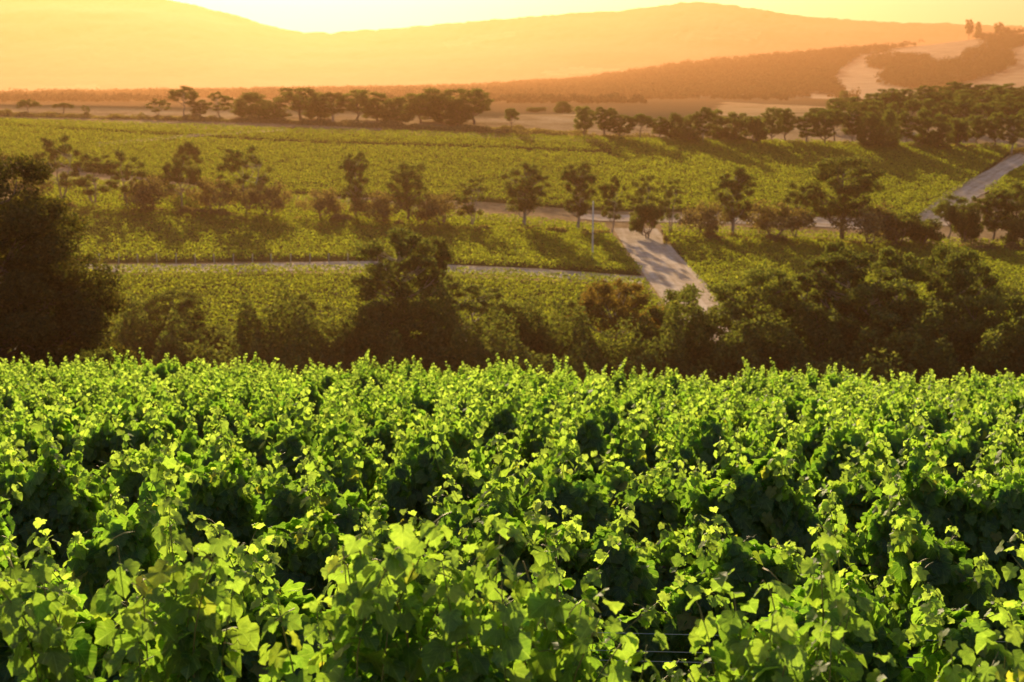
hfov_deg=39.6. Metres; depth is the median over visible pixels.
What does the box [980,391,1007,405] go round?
grape vine
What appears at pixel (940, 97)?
gum tree
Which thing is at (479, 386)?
grape vine
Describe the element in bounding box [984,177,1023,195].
field floor
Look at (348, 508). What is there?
grape vine
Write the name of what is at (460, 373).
grape vine
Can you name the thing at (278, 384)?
grape vine
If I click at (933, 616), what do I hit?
grape vine
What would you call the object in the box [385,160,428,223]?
gum tree
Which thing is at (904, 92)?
gum tree
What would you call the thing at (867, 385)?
grape vine
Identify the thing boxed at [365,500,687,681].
grape vine
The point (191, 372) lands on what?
grape vine
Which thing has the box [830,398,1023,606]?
grape vine
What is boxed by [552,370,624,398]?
grape vine
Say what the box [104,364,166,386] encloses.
grape vine
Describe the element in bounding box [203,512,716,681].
grape vine
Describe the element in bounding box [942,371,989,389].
grape vine
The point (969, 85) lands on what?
gum tree
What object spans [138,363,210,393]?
grape vine
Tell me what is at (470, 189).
gum tree
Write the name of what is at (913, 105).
gum tree
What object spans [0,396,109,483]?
grape vine
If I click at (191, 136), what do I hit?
track
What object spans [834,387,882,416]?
grape vine
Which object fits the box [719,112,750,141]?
gum tree
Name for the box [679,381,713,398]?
grape vine
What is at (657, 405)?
grape vine
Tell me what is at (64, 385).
grape vine
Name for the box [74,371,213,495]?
grape vine
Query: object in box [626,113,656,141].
gum tree
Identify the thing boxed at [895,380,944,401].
grape vine
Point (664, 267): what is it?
track
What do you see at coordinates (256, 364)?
grape vine
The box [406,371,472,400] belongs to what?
grape vine
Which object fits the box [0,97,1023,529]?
ground
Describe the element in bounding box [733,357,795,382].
grape vine
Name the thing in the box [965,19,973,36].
gum tree
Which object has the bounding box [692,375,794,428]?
grape vine
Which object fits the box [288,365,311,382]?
grape vine
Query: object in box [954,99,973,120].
gum tree
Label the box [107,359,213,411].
grape vine
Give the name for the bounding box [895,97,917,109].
gum tree
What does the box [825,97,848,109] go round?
gum tree
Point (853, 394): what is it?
grape vine
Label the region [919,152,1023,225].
track
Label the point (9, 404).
grape vine
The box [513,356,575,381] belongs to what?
grape vine
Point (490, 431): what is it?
grape vine
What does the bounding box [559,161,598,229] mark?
gum tree
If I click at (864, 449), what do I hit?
grape vine
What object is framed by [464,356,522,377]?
grape vine
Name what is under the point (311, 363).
grape vine
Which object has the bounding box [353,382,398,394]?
grape vine
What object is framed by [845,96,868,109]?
gum tree
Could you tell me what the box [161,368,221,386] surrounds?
grape vine
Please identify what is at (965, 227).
bush
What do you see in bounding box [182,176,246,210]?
bush
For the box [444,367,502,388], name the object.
grape vine
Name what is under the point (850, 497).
grape vine
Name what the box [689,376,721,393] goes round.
grape vine
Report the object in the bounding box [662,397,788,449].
grape vine
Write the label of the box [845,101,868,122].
gum tree
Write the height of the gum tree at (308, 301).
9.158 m
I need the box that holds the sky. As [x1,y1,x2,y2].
[172,0,1023,33]
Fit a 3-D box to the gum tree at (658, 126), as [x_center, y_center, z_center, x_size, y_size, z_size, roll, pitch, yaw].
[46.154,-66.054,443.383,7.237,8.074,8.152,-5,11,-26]
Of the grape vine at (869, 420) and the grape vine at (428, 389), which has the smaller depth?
the grape vine at (869, 420)
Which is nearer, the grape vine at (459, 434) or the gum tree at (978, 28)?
the grape vine at (459, 434)
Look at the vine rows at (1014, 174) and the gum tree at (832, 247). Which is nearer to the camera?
the gum tree at (832, 247)
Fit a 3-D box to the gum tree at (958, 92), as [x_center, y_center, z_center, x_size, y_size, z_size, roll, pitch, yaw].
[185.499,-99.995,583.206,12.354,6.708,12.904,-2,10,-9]
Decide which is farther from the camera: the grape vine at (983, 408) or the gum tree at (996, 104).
the gum tree at (996, 104)
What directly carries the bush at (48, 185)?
on the ground
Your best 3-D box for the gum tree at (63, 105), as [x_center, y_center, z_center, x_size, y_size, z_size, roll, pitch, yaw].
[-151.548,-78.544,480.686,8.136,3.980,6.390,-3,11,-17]
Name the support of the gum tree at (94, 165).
on the ground
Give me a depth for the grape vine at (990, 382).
41.77 m
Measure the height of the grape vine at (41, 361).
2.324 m
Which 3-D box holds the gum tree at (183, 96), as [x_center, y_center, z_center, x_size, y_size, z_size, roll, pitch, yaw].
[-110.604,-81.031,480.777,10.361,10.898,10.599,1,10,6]
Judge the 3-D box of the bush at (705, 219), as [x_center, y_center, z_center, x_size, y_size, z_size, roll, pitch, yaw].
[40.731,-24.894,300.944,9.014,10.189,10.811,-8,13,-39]
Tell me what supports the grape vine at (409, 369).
on the ground
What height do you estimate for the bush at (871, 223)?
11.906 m
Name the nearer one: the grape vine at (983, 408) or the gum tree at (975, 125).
the grape vine at (983, 408)
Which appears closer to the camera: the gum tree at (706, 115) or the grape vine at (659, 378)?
the grape vine at (659, 378)
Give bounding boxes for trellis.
[3,621,1023,669]
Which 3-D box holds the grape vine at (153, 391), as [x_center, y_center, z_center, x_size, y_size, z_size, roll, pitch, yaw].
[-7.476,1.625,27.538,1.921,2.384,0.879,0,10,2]
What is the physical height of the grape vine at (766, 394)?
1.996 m
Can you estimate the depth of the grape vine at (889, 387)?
42.02 m
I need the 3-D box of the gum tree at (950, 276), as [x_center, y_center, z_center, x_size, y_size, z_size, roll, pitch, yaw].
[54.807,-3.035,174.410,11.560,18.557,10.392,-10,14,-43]
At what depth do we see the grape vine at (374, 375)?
37.12 m
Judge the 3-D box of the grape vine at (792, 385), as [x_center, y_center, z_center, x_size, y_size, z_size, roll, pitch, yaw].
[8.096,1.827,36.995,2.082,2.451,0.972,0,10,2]
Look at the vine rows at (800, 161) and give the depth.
398.00 m
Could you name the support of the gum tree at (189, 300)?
on the ground
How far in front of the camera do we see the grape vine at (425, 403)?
27.18 m
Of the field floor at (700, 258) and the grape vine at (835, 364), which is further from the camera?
the field floor at (700, 258)
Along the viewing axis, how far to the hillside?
2310.86 m
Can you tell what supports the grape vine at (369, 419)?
on the ground
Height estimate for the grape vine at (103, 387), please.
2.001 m
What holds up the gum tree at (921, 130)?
on the ground
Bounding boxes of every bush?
[0,174,57,199]
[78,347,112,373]
[119,173,184,208]
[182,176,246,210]
[194,324,239,359]
[240,178,293,216]
[294,186,349,220]
[348,189,407,220]
[406,190,475,226]
[515,321,574,362]
[525,107,546,112]
[563,335,620,367]
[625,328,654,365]
[628,202,665,238]
[678,200,731,234]
[732,333,808,375]
[738,198,816,236]
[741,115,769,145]
[829,199,909,244]
[868,210,925,244]
[905,217,945,247]
[944,208,984,242]
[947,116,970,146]
[999,215,1023,245]
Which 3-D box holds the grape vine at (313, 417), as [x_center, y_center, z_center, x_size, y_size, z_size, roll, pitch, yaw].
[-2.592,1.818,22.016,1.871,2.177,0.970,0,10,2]
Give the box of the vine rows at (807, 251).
[660,223,1023,346]
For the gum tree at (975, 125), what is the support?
on the ground
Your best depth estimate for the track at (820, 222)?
325.14 m
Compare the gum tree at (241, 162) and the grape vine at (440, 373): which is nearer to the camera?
the grape vine at (440, 373)
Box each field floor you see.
[0,123,611,210]
[16,180,641,275]
[80,274,662,346]
[601,142,1013,217]
[661,230,1023,352]
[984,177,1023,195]
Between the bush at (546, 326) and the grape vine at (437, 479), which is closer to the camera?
the grape vine at (437, 479)
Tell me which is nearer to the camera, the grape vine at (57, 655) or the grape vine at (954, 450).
the grape vine at (57, 655)
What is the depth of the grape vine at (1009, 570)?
6.89 m
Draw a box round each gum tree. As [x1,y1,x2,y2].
[16,99,42,111]
[32,133,86,199]
[51,103,74,113]
[69,153,121,204]
[81,105,89,114]
[105,149,149,204]
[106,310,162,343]
[125,286,210,340]
[146,98,170,114]
[159,153,202,205]
[168,85,199,114]
[173,141,203,186]
[185,99,211,118]
[207,91,233,117]
[214,144,274,213]
[228,92,269,117]
[257,99,292,118]
[260,292,334,335]
[273,86,323,119]
[301,96,331,118]
[310,92,349,121]
[319,300,419,363]
[337,89,377,120]
[338,151,370,214]
[347,226,449,335]
[360,91,391,120]
[378,97,415,122]
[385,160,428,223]
[400,298,472,369]
[403,92,439,122]
[412,236,454,298]
[416,87,463,122]
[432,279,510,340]
[441,98,473,124]
[452,87,494,123]
[453,176,488,224]
[474,299,547,363]
[498,161,552,226]
[504,108,519,126]
[551,299,602,339]
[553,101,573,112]
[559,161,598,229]
[565,278,664,342]
[573,106,597,135]
[592,106,617,134]
[598,175,626,232]
[603,114,633,137]
[624,174,655,233]
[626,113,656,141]
[647,283,729,367]
[651,116,671,136]
[656,178,682,232]
[660,112,687,139]
[678,114,702,142]
[693,107,716,138]
[704,108,729,139]
[706,262,802,341]
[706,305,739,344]
[709,166,756,233]
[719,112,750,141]
[760,107,782,139]
[762,276,832,343]
[766,299,859,366]
[775,108,795,140]
[775,181,819,238]
[792,112,819,145]
[793,246,902,336]
[803,154,888,239]
[809,107,824,123]
[812,108,839,146]
[812,239,858,309]
[824,108,852,141]
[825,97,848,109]
[828,102,850,114]
[834,277,937,367]
[839,90,849,101]
[841,108,865,141]
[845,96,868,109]
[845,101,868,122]
[856,111,884,148]
[859,99,888,127]
[863,92,883,112]
[871,246,931,334]
[874,88,897,105]
[876,108,903,149]
[879,295,978,377]
[880,92,903,108]
[880,102,908,128]
[890,89,917,102]
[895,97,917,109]
[895,112,918,142]
[902,99,923,123]
[911,108,936,145]
[913,85,940,99]
[915,92,935,107]
[917,98,941,130]
[920,242,1003,348]
[927,112,954,151]
[928,193,974,243]
[930,89,957,102]
[931,92,955,113]
[932,99,958,122]
[938,81,968,96]
[945,293,1011,363]
[952,89,976,102]
[952,93,975,110]
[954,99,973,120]
[961,83,982,96]
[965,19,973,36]
[965,103,995,122]
[966,114,987,145]
[966,195,991,242]
[973,83,1005,94]
[974,21,982,37]
[980,189,1014,243]
[982,112,1006,147]
[983,101,1009,117]
[985,85,1011,100]
[986,293,1023,379]
[989,94,1018,111]
[994,22,1004,34]
[995,180,1023,222]
[998,101,1023,128]
[1001,83,1021,96]
[1002,113,1023,153]
[1007,90,1023,101]
[1016,110,1023,138]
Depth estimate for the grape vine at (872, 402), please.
26.78 m
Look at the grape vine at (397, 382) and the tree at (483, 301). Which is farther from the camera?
the tree at (483, 301)
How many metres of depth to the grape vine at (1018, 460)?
14.51 m
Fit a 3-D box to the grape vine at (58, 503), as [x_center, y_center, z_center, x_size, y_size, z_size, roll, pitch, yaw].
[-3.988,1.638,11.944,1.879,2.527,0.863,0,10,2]
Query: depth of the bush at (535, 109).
677.78 m
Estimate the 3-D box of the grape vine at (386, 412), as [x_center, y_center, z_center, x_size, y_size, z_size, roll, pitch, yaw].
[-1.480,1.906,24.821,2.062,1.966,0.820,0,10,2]
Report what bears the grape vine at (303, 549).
on the ground
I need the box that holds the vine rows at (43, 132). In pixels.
[0,117,613,207]
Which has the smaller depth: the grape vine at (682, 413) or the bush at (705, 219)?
the grape vine at (682, 413)
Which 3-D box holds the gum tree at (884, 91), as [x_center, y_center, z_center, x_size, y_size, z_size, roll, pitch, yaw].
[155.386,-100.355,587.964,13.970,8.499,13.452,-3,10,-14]
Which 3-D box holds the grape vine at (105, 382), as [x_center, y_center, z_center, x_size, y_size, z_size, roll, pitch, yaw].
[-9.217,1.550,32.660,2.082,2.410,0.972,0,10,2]
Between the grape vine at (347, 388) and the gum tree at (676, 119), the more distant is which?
the gum tree at (676, 119)
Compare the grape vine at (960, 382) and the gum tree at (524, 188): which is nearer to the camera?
the grape vine at (960, 382)
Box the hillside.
[561,33,1023,98]
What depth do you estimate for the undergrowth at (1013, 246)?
295.56 m
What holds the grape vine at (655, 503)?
on the ground
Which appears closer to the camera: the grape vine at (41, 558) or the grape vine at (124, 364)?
the grape vine at (41, 558)
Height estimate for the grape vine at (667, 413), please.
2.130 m
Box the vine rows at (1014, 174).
[983,164,1023,192]
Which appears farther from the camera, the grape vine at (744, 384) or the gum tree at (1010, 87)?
the gum tree at (1010, 87)
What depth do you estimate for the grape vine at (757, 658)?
4.13 m
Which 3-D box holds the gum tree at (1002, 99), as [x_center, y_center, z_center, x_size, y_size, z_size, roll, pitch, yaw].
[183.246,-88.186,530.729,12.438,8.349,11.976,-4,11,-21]
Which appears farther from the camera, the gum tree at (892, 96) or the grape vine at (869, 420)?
the gum tree at (892, 96)
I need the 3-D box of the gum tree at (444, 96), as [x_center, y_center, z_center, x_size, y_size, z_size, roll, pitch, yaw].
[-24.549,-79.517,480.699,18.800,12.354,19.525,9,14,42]
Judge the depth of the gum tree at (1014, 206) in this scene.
311.33 m
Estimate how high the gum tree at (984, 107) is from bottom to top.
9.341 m
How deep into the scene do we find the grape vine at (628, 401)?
24.48 m
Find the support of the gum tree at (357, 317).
on the ground
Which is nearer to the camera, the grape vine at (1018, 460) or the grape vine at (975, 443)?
the grape vine at (1018, 460)
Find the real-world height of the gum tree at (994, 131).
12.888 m
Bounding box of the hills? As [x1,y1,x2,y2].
[0,0,1023,91]
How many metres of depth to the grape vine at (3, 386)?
27.28 m
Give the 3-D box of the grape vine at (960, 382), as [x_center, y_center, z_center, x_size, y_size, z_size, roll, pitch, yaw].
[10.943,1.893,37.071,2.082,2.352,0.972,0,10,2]
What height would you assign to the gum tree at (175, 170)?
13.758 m
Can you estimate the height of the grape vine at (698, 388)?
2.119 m
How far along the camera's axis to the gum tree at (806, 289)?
174.34 m
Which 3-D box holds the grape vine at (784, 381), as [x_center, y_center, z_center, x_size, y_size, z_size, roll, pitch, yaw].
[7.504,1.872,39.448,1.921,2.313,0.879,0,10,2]
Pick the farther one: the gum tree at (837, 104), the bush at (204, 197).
the gum tree at (837, 104)
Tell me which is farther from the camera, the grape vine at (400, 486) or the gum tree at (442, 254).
the gum tree at (442, 254)
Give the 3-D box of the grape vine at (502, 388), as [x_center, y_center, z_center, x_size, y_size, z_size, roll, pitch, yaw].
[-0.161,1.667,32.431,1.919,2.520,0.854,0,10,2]
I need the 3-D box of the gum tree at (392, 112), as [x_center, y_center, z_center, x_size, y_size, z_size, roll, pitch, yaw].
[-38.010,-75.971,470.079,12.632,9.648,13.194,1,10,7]
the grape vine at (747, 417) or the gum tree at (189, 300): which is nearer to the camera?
the grape vine at (747, 417)
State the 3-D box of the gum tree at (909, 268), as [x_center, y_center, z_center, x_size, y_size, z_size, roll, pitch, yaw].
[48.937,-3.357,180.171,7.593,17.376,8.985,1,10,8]
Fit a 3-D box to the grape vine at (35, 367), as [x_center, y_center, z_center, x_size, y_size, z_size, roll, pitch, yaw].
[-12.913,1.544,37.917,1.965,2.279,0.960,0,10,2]
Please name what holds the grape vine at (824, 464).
on the ground
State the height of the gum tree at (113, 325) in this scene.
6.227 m
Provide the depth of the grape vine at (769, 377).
42.08 m
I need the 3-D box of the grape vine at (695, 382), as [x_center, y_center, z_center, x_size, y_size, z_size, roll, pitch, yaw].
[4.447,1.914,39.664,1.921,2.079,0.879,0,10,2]
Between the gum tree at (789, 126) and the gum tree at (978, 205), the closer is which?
the gum tree at (978, 205)
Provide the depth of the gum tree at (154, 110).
474.69 m
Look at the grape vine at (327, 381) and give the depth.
34.81 m
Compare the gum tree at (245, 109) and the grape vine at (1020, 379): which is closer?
the grape vine at (1020, 379)
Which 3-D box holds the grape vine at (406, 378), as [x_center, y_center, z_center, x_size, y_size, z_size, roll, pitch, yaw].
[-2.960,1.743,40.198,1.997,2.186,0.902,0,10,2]
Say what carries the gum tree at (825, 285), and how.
on the ground
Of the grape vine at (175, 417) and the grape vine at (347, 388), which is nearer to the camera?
the grape vine at (175, 417)
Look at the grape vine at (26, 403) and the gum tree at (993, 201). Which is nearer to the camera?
the grape vine at (26, 403)
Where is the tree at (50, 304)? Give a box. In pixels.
[0,149,146,374]
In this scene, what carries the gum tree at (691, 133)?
on the ground
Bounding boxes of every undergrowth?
[0,108,1023,154]
[8,275,1023,387]
[64,202,1023,257]
[381,124,587,133]
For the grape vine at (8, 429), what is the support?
on the ground
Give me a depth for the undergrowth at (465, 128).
458.65 m
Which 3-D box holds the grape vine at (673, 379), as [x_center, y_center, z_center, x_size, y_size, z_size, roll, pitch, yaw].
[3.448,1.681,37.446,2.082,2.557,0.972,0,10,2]
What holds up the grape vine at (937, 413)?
on the ground
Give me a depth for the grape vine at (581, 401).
26.99 m
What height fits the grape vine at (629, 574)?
2.353 m
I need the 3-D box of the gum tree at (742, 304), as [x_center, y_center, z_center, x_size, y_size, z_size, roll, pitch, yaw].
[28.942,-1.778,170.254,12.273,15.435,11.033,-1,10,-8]
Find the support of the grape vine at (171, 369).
on the ground
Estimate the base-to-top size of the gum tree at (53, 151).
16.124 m
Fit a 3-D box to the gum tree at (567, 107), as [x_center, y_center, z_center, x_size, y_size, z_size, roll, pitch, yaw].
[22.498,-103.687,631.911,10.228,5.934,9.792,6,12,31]
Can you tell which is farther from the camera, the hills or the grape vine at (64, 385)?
the hills
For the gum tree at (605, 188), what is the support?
on the ground
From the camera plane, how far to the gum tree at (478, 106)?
473.37 m
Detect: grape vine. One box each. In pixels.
[0,358,14,406]
[0,363,50,390]
[0,373,53,424]
[0,386,13,434]
[0,390,128,585]
[0,394,64,442]
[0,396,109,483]
[0,416,173,516]
[0,434,186,627]
[0,497,250,681]
[0,517,177,681]
[1,355,29,372]
[2,366,29,392]
[3,358,61,379]
[3,370,83,414]
[4,386,119,430]
[5,354,78,389]
[11,363,63,373]
[13,497,398,681]
[21,352,72,374]
[24,374,134,414]
[41,361,104,389]
[42,363,108,400]
[49,360,110,385]
[59,376,199,491]
[64,356,103,378]
[67,357,152,393]
[71,354,123,377]
[73,364,174,412]
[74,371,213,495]
[76,350,131,375]
[95,380,150,405]
[99,371,213,446]
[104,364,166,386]
[107,347,170,380]
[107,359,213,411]
[124,402,293,538]
[124,407,331,588]
[134,353,167,372]
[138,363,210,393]
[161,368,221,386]
[165,353,227,379]
[166,359,258,398]
[169,393,286,475]
[173,367,213,379]
[187,455,445,612]
[191,368,248,407]
[200,414,336,491]
[201,375,313,446]
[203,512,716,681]
[204,356,282,404]
[204,373,311,421]
[208,363,277,394]
[220,360,280,376]
[222,362,291,396]
[227,352,275,379]
[230,357,322,415]
[255,384,452,535]
[260,380,299,408]
[270,368,330,384]
[271,357,326,376]
[271,373,343,400]
[273,364,332,383]
[281,392,403,471]
[284,377,386,429]
[287,366,354,398]
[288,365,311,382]
[290,389,401,447]
[300,443,513,582]
[309,379,400,427]
[312,365,350,380]
[313,354,367,378]
[317,386,488,530]
[319,364,384,383]
[322,380,396,409]
[339,356,396,391]
[342,373,393,400]
[351,349,413,384]
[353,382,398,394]
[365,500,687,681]
[367,357,421,385]
[374,372,453,409]
[377,365,433,393]
[380,392,465,421]
[383,364,457,418]
[384,382,517,470]
[385,375,490,433]
[391,371,447,395]
[394,374,469,393]
[397,433,660,664]
[399,413,593,557]
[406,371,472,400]
[412,356,456,381]
[417,360,471,384]
[419,363,483,388]
[430,394,593,497]
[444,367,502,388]
[445,366,562,439]
[450,419,672,615]
[454,359,504,378]
[457,373,502,396]
[458,376,542,421]
[462,363,529,395]
[463,359,526,401]
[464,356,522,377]
[476,369,622,481]
[482,387,583,456]
[485,353,531,382]
[497,354,574,386]
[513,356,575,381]
[516,368,583,396]
[518,359,603,409]
[535,362,604,383]
[538,376,648,426]
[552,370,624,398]
[554,372,729,523]
[558,446,714,548]
[570,396,619,413]
[583,364,665,404]
[586,378,688,439]
[590,365,650,386]
[599,400,737,478]
[602,366,642,387]
[604,357,679,401]
[604,381,677,415]
[608,380,672,410]
[617,381,715,430]
[626,367,668,385]
[629,506,870,681]
[648,393,734,434]
[649,367,693,384]
[652,374,705,393]
[652,413,847,585]
[657,379,720,404]
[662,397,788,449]
[664,374,755,412]
[671,488,1023,681]
[674,368,719,394]
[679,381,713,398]
[682,389,726,404]
[685,370,725,397]
[685,524,1023,681]
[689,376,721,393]
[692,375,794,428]
[697,393,830,481]
[700,433,886,542]
[708,402,857,514]
[715,368,778,397]
[720,380,821,436]
[725,359,784,400]
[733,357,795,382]
[738,383,770,401]
[746,387,812,399]
[751,373,826,406]
[752,367,811,392]
[763,383,827,403]
[777,393,880,450]
[783,362,836,380]
[784,379,875,430]
[786,365,864,399]
[799,369,922,435]
[805,363,871,394]
[815,383,886,409]
[815,420,931,472]
[822,398,980,480]
[823,365,876,387]
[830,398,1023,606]
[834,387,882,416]
[836,369,909,400]
[842,382,886,401]
[844,427,1012,491]
[851,367,920,394]
[859,374,941,406]
[859,379,964,421]
[869,456,1023,672]
[871,383,996,451]
[875,376,928,391]
[877,369,932,388]
[889,371,984,406]
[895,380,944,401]
[899,377,1000,433]
[900,370,966,392]
[924,370,980,393]
[925,402,1023,475]
[927,386,1023,484]
[935,378,963,396]
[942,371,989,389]
[945,367,1023,423]
[947,391,1022,423]
[962,380,1023,398]
[965,368,1019,402]
[969,366,1023,395]
[979,401,1017,447]
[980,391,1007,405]
[983,390,1023,483]
[984,374,1016,395]
[993,407,1023,446]
[993,459,1023,564]
[994,540,1023,675]
[999,371,1023,395]
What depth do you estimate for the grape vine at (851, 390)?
34.30 m
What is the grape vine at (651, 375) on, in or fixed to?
on the ground
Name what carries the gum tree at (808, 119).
on the ground
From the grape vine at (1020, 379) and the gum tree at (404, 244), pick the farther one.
the gum tree at (404, 244)
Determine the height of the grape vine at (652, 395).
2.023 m
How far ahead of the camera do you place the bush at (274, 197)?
294.38 m
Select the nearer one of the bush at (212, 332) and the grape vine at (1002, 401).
the grape vine at (1002, 401)
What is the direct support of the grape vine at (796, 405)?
on the ground
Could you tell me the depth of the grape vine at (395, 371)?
42.29 m
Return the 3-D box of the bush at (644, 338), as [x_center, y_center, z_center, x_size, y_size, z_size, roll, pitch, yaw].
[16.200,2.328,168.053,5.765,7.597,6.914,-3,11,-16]
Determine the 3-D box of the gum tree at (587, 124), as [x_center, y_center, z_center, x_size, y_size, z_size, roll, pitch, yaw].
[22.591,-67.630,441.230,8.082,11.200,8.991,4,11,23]
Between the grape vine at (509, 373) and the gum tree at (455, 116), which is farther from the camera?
the gum tree at (455, 116)
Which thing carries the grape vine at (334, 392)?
on the ground
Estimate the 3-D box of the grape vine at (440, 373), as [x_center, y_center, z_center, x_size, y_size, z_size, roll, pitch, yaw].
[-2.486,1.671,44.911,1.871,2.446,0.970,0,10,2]
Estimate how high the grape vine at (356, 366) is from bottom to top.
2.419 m
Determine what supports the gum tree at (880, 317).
on the ground
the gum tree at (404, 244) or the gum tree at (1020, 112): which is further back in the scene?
the gum tree at (1020, 112)
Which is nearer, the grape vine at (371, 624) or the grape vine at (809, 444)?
the grape vine at (371, 624)
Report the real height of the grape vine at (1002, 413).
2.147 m
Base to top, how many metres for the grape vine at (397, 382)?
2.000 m
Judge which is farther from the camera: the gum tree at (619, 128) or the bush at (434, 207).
the gum tree at (619, 128)
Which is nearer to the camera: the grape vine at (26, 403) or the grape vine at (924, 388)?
the grape vine at (26, 403)
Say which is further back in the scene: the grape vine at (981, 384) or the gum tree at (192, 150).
the gum tree at (192, 150)
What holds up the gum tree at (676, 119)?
on the ground
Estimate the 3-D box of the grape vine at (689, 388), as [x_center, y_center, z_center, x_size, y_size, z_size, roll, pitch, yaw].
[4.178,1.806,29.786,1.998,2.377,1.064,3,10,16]
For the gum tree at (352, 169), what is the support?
on the ground
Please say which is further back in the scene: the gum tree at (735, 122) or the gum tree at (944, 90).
the gum tree at (944, 90)
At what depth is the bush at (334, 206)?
296.35 m
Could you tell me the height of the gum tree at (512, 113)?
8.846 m
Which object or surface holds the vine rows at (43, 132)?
on the field floor at (496, 200)
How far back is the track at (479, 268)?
251.54 m
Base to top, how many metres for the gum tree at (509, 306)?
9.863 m
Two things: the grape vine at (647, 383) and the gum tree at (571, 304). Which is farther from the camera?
the gum tree at (571, 304)
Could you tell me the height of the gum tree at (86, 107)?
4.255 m
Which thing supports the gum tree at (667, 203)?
on the ground
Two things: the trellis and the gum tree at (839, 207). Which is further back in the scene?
the gum tree at (839, 207)
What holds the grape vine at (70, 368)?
on the ground
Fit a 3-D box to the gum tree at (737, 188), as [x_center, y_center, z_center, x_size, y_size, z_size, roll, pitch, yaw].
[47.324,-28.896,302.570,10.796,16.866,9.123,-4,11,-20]
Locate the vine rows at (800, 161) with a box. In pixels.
[600,136,1017,216]
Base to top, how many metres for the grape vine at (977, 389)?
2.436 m
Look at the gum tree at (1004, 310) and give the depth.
159.79 m
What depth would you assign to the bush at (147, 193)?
292.07 m
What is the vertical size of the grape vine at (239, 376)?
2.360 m
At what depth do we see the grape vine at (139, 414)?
22.11 m
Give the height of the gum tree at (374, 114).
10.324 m
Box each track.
[87,261,643,283]
[99,129,283,145]
[580,214,863,227]
[614,228,731,343]
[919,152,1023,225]
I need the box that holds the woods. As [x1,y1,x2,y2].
[0,28,1023,103]
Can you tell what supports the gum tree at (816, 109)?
on the ground
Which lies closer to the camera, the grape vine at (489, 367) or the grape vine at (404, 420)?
the grape vine at (404, 420)
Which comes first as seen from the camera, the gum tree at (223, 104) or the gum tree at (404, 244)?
the gum tree at (404, 244)
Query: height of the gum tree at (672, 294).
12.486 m
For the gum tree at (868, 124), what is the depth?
436.86 m
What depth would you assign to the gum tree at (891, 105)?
487.14 m
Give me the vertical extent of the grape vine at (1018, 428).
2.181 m
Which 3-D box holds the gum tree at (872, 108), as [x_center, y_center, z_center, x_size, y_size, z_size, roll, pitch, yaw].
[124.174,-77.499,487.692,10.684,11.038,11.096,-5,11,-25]
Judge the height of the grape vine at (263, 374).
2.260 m
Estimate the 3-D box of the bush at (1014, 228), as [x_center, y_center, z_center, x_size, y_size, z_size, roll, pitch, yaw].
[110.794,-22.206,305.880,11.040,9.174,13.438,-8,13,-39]
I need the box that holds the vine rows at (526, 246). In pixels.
[14,175,642,273]
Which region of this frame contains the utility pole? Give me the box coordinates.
[592,201,593,259]
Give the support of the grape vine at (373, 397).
on the ground
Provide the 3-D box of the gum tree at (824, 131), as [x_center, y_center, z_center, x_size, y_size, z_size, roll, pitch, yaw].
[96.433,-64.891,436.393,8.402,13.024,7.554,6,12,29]
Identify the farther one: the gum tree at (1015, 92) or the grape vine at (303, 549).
the gum tree at (1015, 92)
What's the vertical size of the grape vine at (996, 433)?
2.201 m
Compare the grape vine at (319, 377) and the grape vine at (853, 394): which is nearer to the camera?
the grape vine at (853, 394)
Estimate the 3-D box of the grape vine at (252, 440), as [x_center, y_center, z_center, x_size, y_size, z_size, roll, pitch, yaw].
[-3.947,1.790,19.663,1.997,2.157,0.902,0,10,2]
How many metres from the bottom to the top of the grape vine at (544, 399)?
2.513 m
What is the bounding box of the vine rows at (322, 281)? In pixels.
[80,262,665,345]
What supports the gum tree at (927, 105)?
on the ground
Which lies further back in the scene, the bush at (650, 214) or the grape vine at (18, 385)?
the bush at (650, 214)
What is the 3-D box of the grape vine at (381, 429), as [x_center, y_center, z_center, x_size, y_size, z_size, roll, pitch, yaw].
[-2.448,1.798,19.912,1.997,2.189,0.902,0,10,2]
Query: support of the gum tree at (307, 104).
on the ground
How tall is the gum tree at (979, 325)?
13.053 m
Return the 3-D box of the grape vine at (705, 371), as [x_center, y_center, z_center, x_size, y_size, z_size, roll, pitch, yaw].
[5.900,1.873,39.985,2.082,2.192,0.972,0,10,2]
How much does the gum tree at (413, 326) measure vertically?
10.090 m
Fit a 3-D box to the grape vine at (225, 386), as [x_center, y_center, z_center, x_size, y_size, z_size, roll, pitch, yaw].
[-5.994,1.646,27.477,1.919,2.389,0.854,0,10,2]
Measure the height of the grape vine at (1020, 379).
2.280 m
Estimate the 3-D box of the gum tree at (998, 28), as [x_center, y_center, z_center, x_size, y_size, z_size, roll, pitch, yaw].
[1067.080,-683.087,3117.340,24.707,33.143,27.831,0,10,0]
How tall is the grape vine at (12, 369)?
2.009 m
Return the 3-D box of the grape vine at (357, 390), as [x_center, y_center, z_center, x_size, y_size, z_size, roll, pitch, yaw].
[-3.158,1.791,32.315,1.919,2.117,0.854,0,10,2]
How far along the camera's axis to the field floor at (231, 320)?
227.40 m
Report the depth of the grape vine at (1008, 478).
11.72 m
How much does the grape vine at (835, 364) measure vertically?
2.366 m
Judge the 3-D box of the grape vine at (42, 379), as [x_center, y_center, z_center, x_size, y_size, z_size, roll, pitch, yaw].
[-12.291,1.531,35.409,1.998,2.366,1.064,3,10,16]
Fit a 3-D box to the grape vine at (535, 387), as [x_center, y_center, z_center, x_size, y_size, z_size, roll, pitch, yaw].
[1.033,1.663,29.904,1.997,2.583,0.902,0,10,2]
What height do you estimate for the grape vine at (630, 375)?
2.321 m
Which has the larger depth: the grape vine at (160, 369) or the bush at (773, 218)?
the bush at (773, 218)
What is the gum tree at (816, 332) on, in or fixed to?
on the ground

